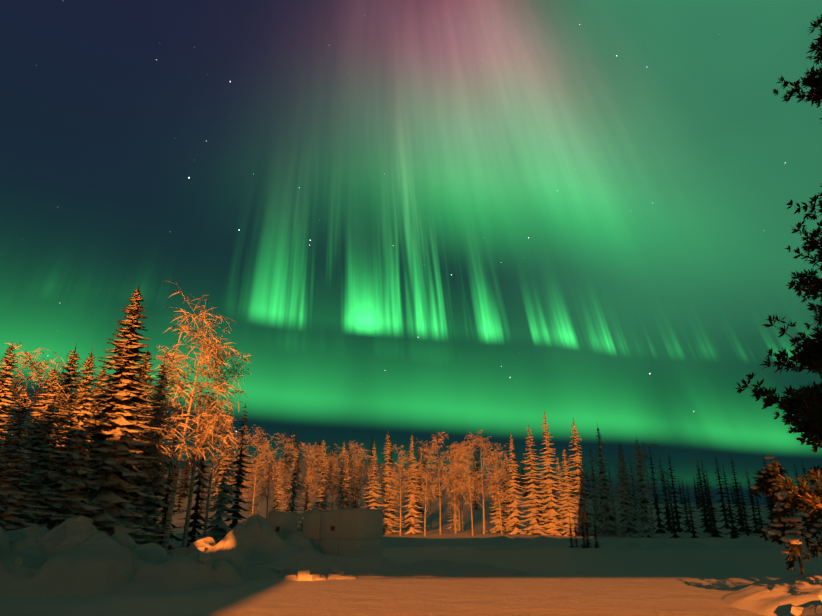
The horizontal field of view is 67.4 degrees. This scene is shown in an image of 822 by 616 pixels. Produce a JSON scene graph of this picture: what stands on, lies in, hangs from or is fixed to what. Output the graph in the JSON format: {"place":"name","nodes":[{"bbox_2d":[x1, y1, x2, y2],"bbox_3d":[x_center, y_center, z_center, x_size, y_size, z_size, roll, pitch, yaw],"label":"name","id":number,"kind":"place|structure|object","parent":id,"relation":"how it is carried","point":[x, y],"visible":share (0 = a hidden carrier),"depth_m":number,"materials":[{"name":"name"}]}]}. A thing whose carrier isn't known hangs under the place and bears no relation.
{"place":"outdoors","nodes":[
{"label":"outdoors","id":0,"kind":"place"},
{"bbox_2d":[0,457,821,615],"bbox_3d":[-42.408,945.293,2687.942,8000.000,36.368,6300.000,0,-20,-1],"label":"ground","id":1,"kind":"structure","parent":0,"point":[607,576],"depth_m":26.29,"materials":[{"name":"snow"}]},
{"bbox_2d":[0,339,21,462],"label":"spruce","id":2,"kind":"object","parent":1,"relation":"on","point":[6,389],"visible":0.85,"depth_m":37.38,"materials":[{"name":"green plant"}]},
{"bbox_2d":[1,372,22,462],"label":"spruce","id":3,"kind":"object","parent":1,"relation":"on","point":[12,399],"visible":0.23,"depth_m":48.51,"materials":[{"name":"green plant"}]},
{"bbox_2d":[0,381,49,531],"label":"spruce","id":4,"kind":"object","parent":1,"relation":"on","point":[12,468],"visible":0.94,"depth_m":29.76,"materials":[{"name":"green plant"}]},
{"bbox_2d":[7,365,75,530],"bbox_3d":[-19.505,8.518,32.205,5.923,11.598,5.909,-5,-20,13],"label":"spruce","id":5,"kind":"object","parent":1,"relation":"on","point":[48,412],"visible":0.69,"depth_m":32.15,"materials":[{"name":"green plant"}]},
{"bbox_2d":[0,342,98,470],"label":"birch","id":6,"kind":"object","parent":1,"relation":"on","point":[32,370],"visible":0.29,"depth_m":40.40,"materials":[{"name":"brown plant"}]},
{"bbox_2d":[33,342,81,525],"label":"spruce","id":7,"kind":"object","parent":1,"relation":"on","point":[70,373],"visible":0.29,"depth_m":43.48,"materials":[{"name":"green plant"}]},
{"bbox_2d":[33,347,112,529],"bbox_3d":[-18.591,8.200,33.854,4.765,12.988,5.154,15,-24,-35],"label":"spruce","id":8,"kind":"object","parent":1,"relation":"on","point":[75,466],"visible":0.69,"depth_m":33.80,"materials":[{"name":"green plant"}]},
{"bbox_2d":[77,360,107,515],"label":"spruce","id":9,"kind":"object","parent":1,"relation":"on","point":[98,386],"visible":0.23,"depth_m":42.30,"materials":[{"name":"green plant"}]},
{"bbox_2d":[39,281,172,540],"bbox_3d":[-17.662,6.906,36.958,8.481,18.778,8.462,7,-21,-19],"label":"spruce","id":10,"kind":"object","parent":1,"relation":"on","point":[118,398],"visible":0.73,"depth_m":36.72,"materials":[{"name":"green plant"}]},
{"bbox_2d":[0,516,243,596],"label":"snow heap","id":11,"kind":"object","parent":1,"relation":"on","point":[79,556],"visible":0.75,"depth_m":21.35,"materials":[{"name":"snow"}]},
{"bbox_2d":[120,346,173,538],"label":"spruce","id":12,"kind":"object","parent":1,"relation":"on","point":[142,375],"visible":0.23,"depth_m":47.69,"materials":[{"name":"green plant"}]},
{"bbox_2d":[125,359,182,552],"bbox_3d":[-17.721,10.287,41.950,5.723,14.612,5.291,-15,-24,35],"label":"spruce","id":13,"kind":"object","parent":1,"relation":"on","point":[154,480],"visible":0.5,"depth_m":41.18,"materials":[{"name":"green plant"}]},
{"bbox_2d":[135,344,196,530],"bbox_3d":[-19.006,10.555,46.466,5.828,16.365,5.691,10,-22,-25],"label":"birch","id":14,"kind":"object","parent":1,"relation":"on","point":[185,373],"visible":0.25,"depth_m":47.98,"materials":[{"name":"brown plant"}]},
{"bbox_2d":[157,395,188,548],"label":"spruce","id":15,"kind":"object","parent":1,"relation":"on","point":[165,510],"visible":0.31,"depth_m":58.43,"materials":[{"name":"green plant"}]},
{"bbox_2d":[176,439,190,495],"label":"forest spruce","id":16,"kind":"object","parent":1,"relation":"on","point":[184,483],"visible":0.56,"depth_m":192.13,"materials":[{"name":"green plant"}]},
{"bbox_2d":[135,280,241,553],"bbox_3d":[-15.069,8.015,42.326,7.273,18.489,8.991,1,-20,-2],"label":"birch","id":17,"kind":"object","parent":1,"relation":"on","point":[182,447],"visible":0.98,"depth_m":41.97,"materials":[{"name":"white plant"}]},
{"bbox_2d":[173,408,214,547],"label":"spruce","id":18,"kind":"object","parent":1,"relation":"on","point":[195,516],"visible":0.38,"depth_m":57.33,"materials":[{"name":"green plant"}]},
{"bbox_2d":[140,317,250,547],"bbox_3d":[-15.489,8.962,43.547,7.538,17.488,9.359,4,-20,-10],"label":"birch","id":19,"kind":"object","parent":1,"relation":"on","point":[188,511],"visible":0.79,"depth_m":43.99,"materials":[{"name":"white plant"}]},
{"bbox_2d":[187,400,245,543],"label":"spruce","id":20,"kind":"object","parent":1,"relation":"on","point":[217,531],"visible":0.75,"depth_m":56.09,"materials":[{"name":"green plant"}]},
{"bbox_2d":[185,354,255,537],"bbox_3d":[-15.158,11.003,46.498,5.724,15.529,5.293,-10,-22,25],"label":"birch","id":21,"kind":"object","parent":1,"relation":"on","point":[214,473],"visible":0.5,"depth_m":46.77,"materials":[{"name":"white plant"}]},
{"bbox_2d":[222,403,254,535],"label":"spruce","id":22,"kind":"object","parent":1,"relation":"on","point":[239,479],"visible":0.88,"depth_m":66.62,"materials":[{"name":"green plant"}]},
{"bbox_2d":[224,425,253,492],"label":"birch","id":23,"kind":"object","parent":1,"relation":"on","point":[246,436],"visible":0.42,"depth_m":94.35,"materials":[{"name":"brown plant"}]},
{"bbox_2d":[241,456,262,516],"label":"birch","id":24,"kind":"object","parent":1,"relation":"on","point":[251,489],"visible":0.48,"depth_m":111.05,"materials":[{"name":"brown plant"}]},
{"bbox_2d":[230,427,275,515],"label":"birch","id":25,"kind":"object","parent":1,"relation":"on","point":[256,465],"visible":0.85,"depth_m":92.94,"materials":[{"name":"brown plant"}]},
{"bbox_2d":[189,513,322,566],"bbox_3d":[-7.907,11.652,30.372,10.580,2.949,6.900,-4,-20,10],"label":"snow heap","id":26,"kind":"object","parent":1,"relation":"on","point":[253,537],"visible":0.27,"depth_m":29.25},
{"bbox_2d":[248,464,269,512],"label":"birch","id":27,"kind":"object","parent":1,"relation":"on","point":[262,482],"visible":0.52,"depth_m":113.54,"materials":[{"name":"brown plant"}]},
{"bbox_2d":[253,437,283,518],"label":"birch","id":28,"kind":"object","parent":1,"relation":"on","point":[271,462],"visible":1,"depth_m":89.97,"materials":[{"name":"brown plant"}]},
{"bbox_2d":[266,457,282,519],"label":"spruce","id":29,"kind":"object","parent":1,"relation":"on","point":[277,496],"visible":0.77,"depth_m":88.68,"materials":[{"name":"green plant"}]},
{"bbox_2d":[262,433,301,503],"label":"birch","id":30,"kind":"object","parent":1,"relation":"on","point":[286,469],"visible":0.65,"depth_m":105.78,"materials":[{"name":"brown plant"}]},
{"bbox_2d":[270,462,293,510],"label":"birch","id":31,"kind":"object","parent":1,"relation":"on","point":[285,490],"visible":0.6,"depth_m":110.81,"materials":[{"name":"brown plant"}]},
{"bbox_2d":[281,447,303,531],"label":"spruce","id":32,"kind":"object","parent":1,"relation":"on","point":[292,506],"visible":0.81,"depth_m":89.70,"materials":[{"name":"green plant"}]},
{"bbox_2d":[234,563,357,580],"bbox_3d":[-5.965,11.348,26.397,9.200,0.841,3.220,1,-20,-4],"label":"snow heap","id":33,"kind":"object","parent":1,"relation":"on","point":[264,572],"visible":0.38,"depth_m":25.83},
{"bbox_2d":[297,465,312,529],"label":"spruce","id":34,"kind":"object","parent":1,"relation":"on","point":[306,509],"visible":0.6,"depth_m":105.29,"materials":[{"name":"green plant"}]},
{"bbox_2d":[291,442,322,512],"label":"birch","id":35,"kind":"object","parent":1,"relation":"on","point":[308,470],"visible":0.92,"depth_m":93.58,"materials":[{"name":"brown plant"}]},
{"bbox_2d":[301,443,322,508],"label":"birch","id":36,"kind":"object","parent":1,"relation":"on","point":[311,469],"visible":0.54,"depth_m":118.14,"materials":[{"name":"brown plant"}]},
{"bbox_2d":[309,441,331,510],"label":"spruce","id":37,"kind":"object","parent":1,"relation":"on","point":[319,504],"visible":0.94,"depth_m":90.82,"materials":[{"name":"green plant"}]},
{"bbox_2d":[312,445,338,507],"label":"birch","id":38,"kind":"object","parent":1,"relation":"on","point":[330,477],"visible":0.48,"depth_m":109.79,"materials":[{"name":"brown plant"}]},
{"bbox_2d":[314,453,352,509],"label":"birch","id":39,"kind":"object","parent":1,"relation":"on","point":[334,474],"visible":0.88,"depth_m":96.19,"materials":[{"name":"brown plant"}]},
{"bbox_2d":[331,443,350,508],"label":"spruce","id":40,"kind":"object","parent":1,"relation":"on","point":[342,470],"visible":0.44,"depth_m":104.78,"materials":[{"name":"green plant"}]},
{"bbox_2d":[337,453,355,508],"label":"spruce","id":41,"kind":"object","parent":1,"relation":"on","point":[345,499],"visible":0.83,"depth_m":94.56,"materials":[{"name":"green plant"}]},
{"bbox_2d":[332,440,370,506],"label":"birch","id":42,"kind":"object","parent":1,"relation":"on","point":[354,458],"visible":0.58,"depth_m":112.13,"materials":[{"name":"brown plant"}]},
{"bbox_2d":[348,453,364,507],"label":"spruce","id":43,"kind":"object","parent":1,"relation":"on","point":[355,501],"visible":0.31,"depth_m":110.82,"materials":[{"name":"green plant"}]},
{"bbox_2d":[343,442,377,507],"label":"birch","id":44,"kind":"object","parent":1,"relation":"on","point":[363,470],"visible":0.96,"depth_m":98.74,"materials":[{"name":"brown plant"}]},
{"bbox_2d":[362,442,384,524],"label":"spruce","id":45,"kind":"object","parent":1,"relation":"on","point":[373,494],"visible":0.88,"depth_m":89.07,"materials":[{"name":"green plant"}]},
{"bbox_2d":[242,550,532,577],"bbox_3d":[-2.361,11.908,28.621,19.550,1.286,4.370,1,-20,-2],"label":"snow bank","id":46,"kind":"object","parent":1,"relation":"on","point":[369,564],"visible":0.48,"depth_m":27.80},
{"bbox_2d":[14,605,762,615],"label":"tyre tracks","id":47,"kind":"object","parent":1,"relation":"on","point":[576,614],"visible":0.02,"depth_m":15.59},
{"bbox_2d":[378,435,403,533],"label":"spruce","id":48,"kind":"object","parent":1,"relation":"on","point":[388,517],"visible":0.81,"depth_m":95.17,"materials":[{"name":"green plant"}]},
{"bbox_2d":[385,444,417,534],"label":"birch","id":49,"kind":"object","parent":1,"relation":"on","point":[402,470],"visible":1,"depth_m":92.25,"materials":[{"name":"brown plant"}]},
{"bbox_2d":[401,435,423,533],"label":"spruce","id":50,"kind":"object","parent":1,"relation":"on","point":[411,514],"visible":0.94,"depth_m":93.62,"materials":[{"name":"green plant"}]},
{"bbox_2d":[397,452,427,528],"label":"spruce","id":51,"kind":"object","parent":1,"relation":"on","point":[414,508],"visible":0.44,"depth_m":115.02,"materials":[{"name":"green plant"}]},
{"bbox_2d":[414,441,431,513],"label":"forest spruce","id":52,"kind":"object","parent":1,"relation":"on","point":[419,510],"visible":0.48,"depth_m":165.40,"materials":[{"name":"green plant"}]},
{"bbox_2d":[411,440,441,535],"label":"birch","id":53,"kind":"object","parent":1,"relation":"on","point":[423,486],"visible":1,"depth_m":89.84,"materials":[{"name":"brown plant"}]},
{"bbox_2d":[419,468,436,528],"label":"birch","id":54,"kind":"object","parent":1,"relation":"on","point":[429,492],"visible":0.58,"depth_m":118.33,"materials":[{"name":"brown plant"}]},
{"bbox_2d":[424,430,455,533],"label":"birch","id":55,"kind":"object","parent":1,"relation":"on","point":[439,468],"visible":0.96,"depth_m":94.09,"materials":[{"name":"brown plant"}]},
{"bbox_2d":[440,442,469,530],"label":"birch","id":56,"kind":"object","parent":1,"relation":"on","point":[456,486],"visible":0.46,"depth_m":107.15,"materials":[{"name":"brown plant"}]},
{"bbox_2d":[446,480,463,529],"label":"spruce","id":57,"kind":"object","parent":1,"relation":"on","point":[453,514],"visible":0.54,"depth_m":107.48,"materials":[{"name":"green plant"}]},
{"bbox_2d":[443,442,467,532],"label":"birch","id":58,"kind":"object","parent":1,"relation":"on","point":[454,476],"visible":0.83,"depth_m":96.79,"materials":[{"name":"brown plant"}]},
{"bbox_2d":[450,444,478,529],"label":"birch","id":59,"kind":"object","parent":1,"relation":"on","point":[471,478],"visible":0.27,"depth_m":114.67,"materials":[{"name":"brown plant"}]},
{"bbox_2d":[453,438,484,535],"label":"birch","id":60,"kind":"object","parent":1,"relation":"on","point":[465,469],"visible":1,"depth_m":89.52,"materials":[{"name":"brown plant"}]},
{"bbox_2d":[455,431,504,533],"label":"birch","id":61,"kind":"object","parent":1,"relation":"on","point":[484,464],"visible":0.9,"depth_m":95.67,"materials":[{"name":"plant"}]},
{"bbox_2d":[483,443,511,533],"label":"birch","id":62,"kind":"object","parent":1,"relation":"on","point":[496,478],"visible":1,"depth_m":93.59,"materials":[{"name":"white plant"}]},
{"bbox_2d":[486,446,509,532],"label":"spruce","id":63,"kind":"object","parent":1,"relation":"on","point":[497,527],"visible":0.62,"depth_m":101.18,"materials":[{"name":"white plant"}]},
{"bbox_2d":[499,454,521,530],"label":"spruce","id":64,"kind":"object","parent":1,"relation":"on","point":[507,514],"visible":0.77,"depth_m":109.22,"materials":[{"name":"white plant"}]},
{"bbox_2d":[503,435,528,533],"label":"spruce","id":65,"kind":"object","parent":1,"relation":"on","point":[514,505],"visible":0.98,"depth_m":96.64,"materials":[{"name":"white plant"}]},
{"bbox_2d":[517,427,557,534],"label":"spruce","id":66,"kind":"object","parent":1,"relation":"on","point":[534,527],"visible":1,"depth_m":93.68,"materials":[{"name":"white plant"}]},
{"bbox_2d":[522,536,566,545],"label":"snow lump","id":67,"kind":"object","parent":1,"relation":"on","point":[542,541],"visible":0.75,"depth_m":66.86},
{"bbox_2d":[538,472,555,529],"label":"spruce","id":68,"kind":"object","parent":1,"relation":"on","point":[543,498],"visible":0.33,"depth_m":109.15,"materials":[{"name":"white plant"}]},
{"bbox_2d":[536,411,566,534],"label":"spruce","id":69,"kind":"object","parent":1,"relation":"on","point":[552,524],"visible":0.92,"depth_m":95.42,"materials":[{"name":"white plant"}]},
{"bbox_2d":[554,458,566,530],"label":"spruce","id":70,"kind":"object","parent":1,"relation":"on","point":[561,497],"visible":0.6,"depth_m":115.65,"materials":[{"name":"white plant"}]},
{"bbox_2d":[556,450,584,535],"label":"spruce","id":71,"kind":"object","parent":1,"relation":"on","point":[567,501],"visible":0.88,"depth_m":90.66,"materials":[{"name":"white plant"}]},
{"bbox_2d":[577,508,588,547],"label":"spruce","id":72,"kind":"object","parent":1,"relation":"on","point":[583,538],"visible":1,"depth_m":62.27,"materials":[{"name":"green plant"}]},
{"bbox_2d":[563,418,605,535],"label":"spruce","id":73,"kind":"object","parent":1,"relation":"on","point":[579,482],"visible":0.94,"depth_m":94.24,"materials":[{"name":"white plant"}]},
{"bbox_2d":[586,448,603,532],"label":"spruce","id":74,"kind":"object","parent":1,"relation":"on","point":[594,498],"visible":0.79,"depth_m":104.53,"materials":[{"name":"green plant"}]},
{"bbox_2d":[593,422,624,535],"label":"spruce","id":75,"kind":"object","parent":1,"relation":"on","point":[608,517],"visible":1,"depth_m":94.11,"materials":[{"name":"green plant"}]},
{"bbox_2d":[609,469,620,531],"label":"spruce","id":76,"kind":"object","parent":1,"relation":"on","point":[613,502],"visible":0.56,"depth_m":111.91,"materials":[{"name":"green plant"}]},
{"bbox_2d":[614,451,637,537],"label":"spruce","id":77,"kind":"object","parent":1,"relation":"on","point":[625,514],"visible":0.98,"depth_m":91.20,"materials":[{"name":"green plant"}]},
{"bbox_2d":[614,449,641,533],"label":"spruce","id":78,"kind":"object","parent":1,"relation":"on","point":[632,524],"visible":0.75,"depth_m":101.49,"materials":[{"name":"green plant"}]},
{"bbox_2d":[614,441,641,530],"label":"spruce","id":79,"kind":"object","parent":1,"relation":"on","point":[619,448],"visible":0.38,"depth_m":104.88,"materials":[{"name":"green plant"}]},
{"bbox_2d":[634,467,651,532],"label":"spruce","id":80,"kind":"object","parent":1,"relation":"on","point":[643,520],"visible":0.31,"depth_m":105.64,"materials":[{"name":"green plant"}]},
{"bbox_2d":[632,437,664,537],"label":"spruce","id":81,"kind":"object","parent":1,"relation":"on","point":[646,515],"visible":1,"depth_m":91.35,"materials":[{"name":"green plant"}]},
{"bbox_2d":[626,442,674,533],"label":"birch","id":82,"kind":"object","parent":1,"relation":"on","point":[642,458],"visible":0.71,"depth_m":101.45,"materials":[{"name":"plant"}]},
{"bbox_2d":[647,446,668,533],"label":"spruce","id":83,"kind":"object","parent":1,"relation":"on","point":[659,520],"visible":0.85,"depth_m":106.20,"materials":[{"name":"green plant"}]},
{"bbox_2d":[658,457,672,530],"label":"spruce","id":84,"kind":"object","parent":1,"relation":"on","point":[667,513],"visible":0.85,"depth_m":115.49,"materials":[{"name":"green plant"}]},
{"bbox_2d":[666,476,681,537],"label":"spruce","id":85,"kind":"object","parent":1,"relation":"on","point":[674,530],"visible":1,"depth_m":87.63,"materials":[{"name":"green plant"}]},
{"bbox_2d":[667,453,686,531],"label":"spruce","id":86,"kind":"object","parent":1,"relation":"on","point":[676,511],"visible":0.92,"depth_m":110.01,"materials":[{"name":"green plant"}]},
{"bbox_2d":[680,478,691,531],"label":"spruce","id":87,"kind":"object","parent":1,"relation":"on","point":[686,517],"visible":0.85,"depth_m":116.30,"materials":[{"name":"green plant"}]},
{"bbox_2d":[684,483,700,537],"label":"spruce","id":88,"kind":"object","parent":1,"relation":"on","point":[693,532],"visible":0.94,"depth_m":90.13,"materials":[{"name":"green plant"}]},
{"bbox_2d":[696,467,708,531],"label":"spruce","id":89,"kind":"object","parent":1,"relation":"on","point":[703,510],"visible":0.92,"depth_m":111.36,"materials":[{"name":"green plant"}]},
{"bbox_2d":[697,458,712,529],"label":"spruce","id":90,"kind":"object","parent":1,"relation":"on","point":[705,503],"visible":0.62,"depth_m":123.48,"materials":[{"name":"green plant"}]},
{"bbox_2d":[700,460,722,533],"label":"spruce","id":91,"kind":"object","parent":1,"relation":"on","point":[710,520],"visible":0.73,"depth_m":106.61,"materials":[{"name":"green plant"}]},
{"bbox_2d":[702,469,725,537],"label":"spruce","id":92,"kind":"object","parent":1,"relation":"on","point":[715,532],"visible":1,"depth_m":94.30,"materials":[{"name":"green plant"}]},
{"bbox_2d":[714,455,738,528],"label":"forest spruce","id":93,"kind":"object","parent":1,"relation":"on","point":[725,519],"visible":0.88,"depth_m":139.79,"materials":[{"name":"green plant"}]},
{"bbox_2d":[720,469,743,538],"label":"spruce","id":94,"kind":"object","parent":1,"relation":"on","point":[733,532],"visible":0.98,"depth_m":81.56,"materials":[{"name":"green plant"}]},
{"bbox_2d":[731,458,746,531],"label":"spruce","id":95,"kind":"object","parent":1,"relation":"on","point":[736,485],"visible":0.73,"depth_m":123.73,"materials":[{"name":"green plant"}]},
{"bbox_2d":[733,486,749,531],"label":"spruce","id":96,"kind":"object","parent":1,"relation":"on","point":[739,511],"visible":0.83,"depth_m":117.43,"materials":[{"name":"green plant"}]},
{"bbox_2d":[736,483,757,535],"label":"spruce","id":97,"kind":"object","parent":1,"relation":"on","point":[747,527],"visible":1,"depth_m":83.98,"materials":[{"name":"green plant"}]},
{"bbox_2d":[744,471,762,532],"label":"spruce","id":98,"kind":"object","parent":1,"relation":"on","point":[751,501],"visible":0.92,"depth_m":105.94,"materials":[{"name":"green plant"}]},
{"bbox_2d":[753,483,766,533],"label":"spruce","id":99,"kind":"object","parent":1,"relation":"on","point":[760,517],"visible":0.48,"depth_m":110.12,"materials":[{"name":"green plant"}]},
{"bbox_2d":[762,455,779,533],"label":"spruce","id":100,"kind":"object","parent":1,"relation":"on","point":[772,507],"visible":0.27,"depth_m":110.25,"materials":[{"name":"green plant"}]},
{"bbox_2d":[722,573,821,615],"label":"snow bank","id":101,"kind":"structure","parent":1,"relation":"on","point":[780,596],"depth_m":16.77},
{"bbox_2d":[734,14,821,517],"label":"pine","id":102,"kind":"object","parent":1,"relation":"on","point":[804,404],"visible":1,"depth_m":12.24,"materials":[{"name":"black plant"}]},
{"bbox_2d":[749,455,821,573],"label":"snowy sapling","id":103,"kind":"object","parent":1,"relation":"on","point":[791,530],"visible":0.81,"depth_m":19.52,"materials":[{"name":"plant"}]},
{"bbox_2d":[769,544,818,550],"bbox_3d":[35.512,21.849,56.178,6.900,0.859,3.680,0,-20,-1],"label":"snow lump","id":104,"kind":"object","parent":1,"relation":"on","point":[780,547],"visible":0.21,"depth_m":55.61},
{"bbox_2d":[784,590,821,615],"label":"snow bank","id":105,"kind":"structure","parent":1,"relation":"on","point":[813,609],"depth_m":12.21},
{"bbox_2d":[800,475,821,566],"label":"snowy sapling","id":106,"kind":"object","parent":1,"relation":"on","point":[814,529],"visible":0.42,"depth_m":21.84,"materials":[{"name":"plant"}]},
{"bbox_2d":[0,0,821,504],"label":"sky","id":107,"kind":"structure","parent":0,"point":[419,219],"materials":[{"name":"green"}]},
{"label":"packed snow","id":108,"kind":"object","parent":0,"visible":0},
{"bbox_2d":[268,511,297,537],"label":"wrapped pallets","id":109,"kind":"object","parent":108,"relation":"on","point":[283,523],"visible":0.48,"depth_m":34.29,"materials":[{"name":"plastic"}]},
{"bbox_2d":[302,508,382,556],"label":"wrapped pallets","id":110,"kind":"object","parent":108,"relation":"on","point":[345,532],"visible":0.56,"depth_m":32.19,"materials":[{"name":"plastic"}]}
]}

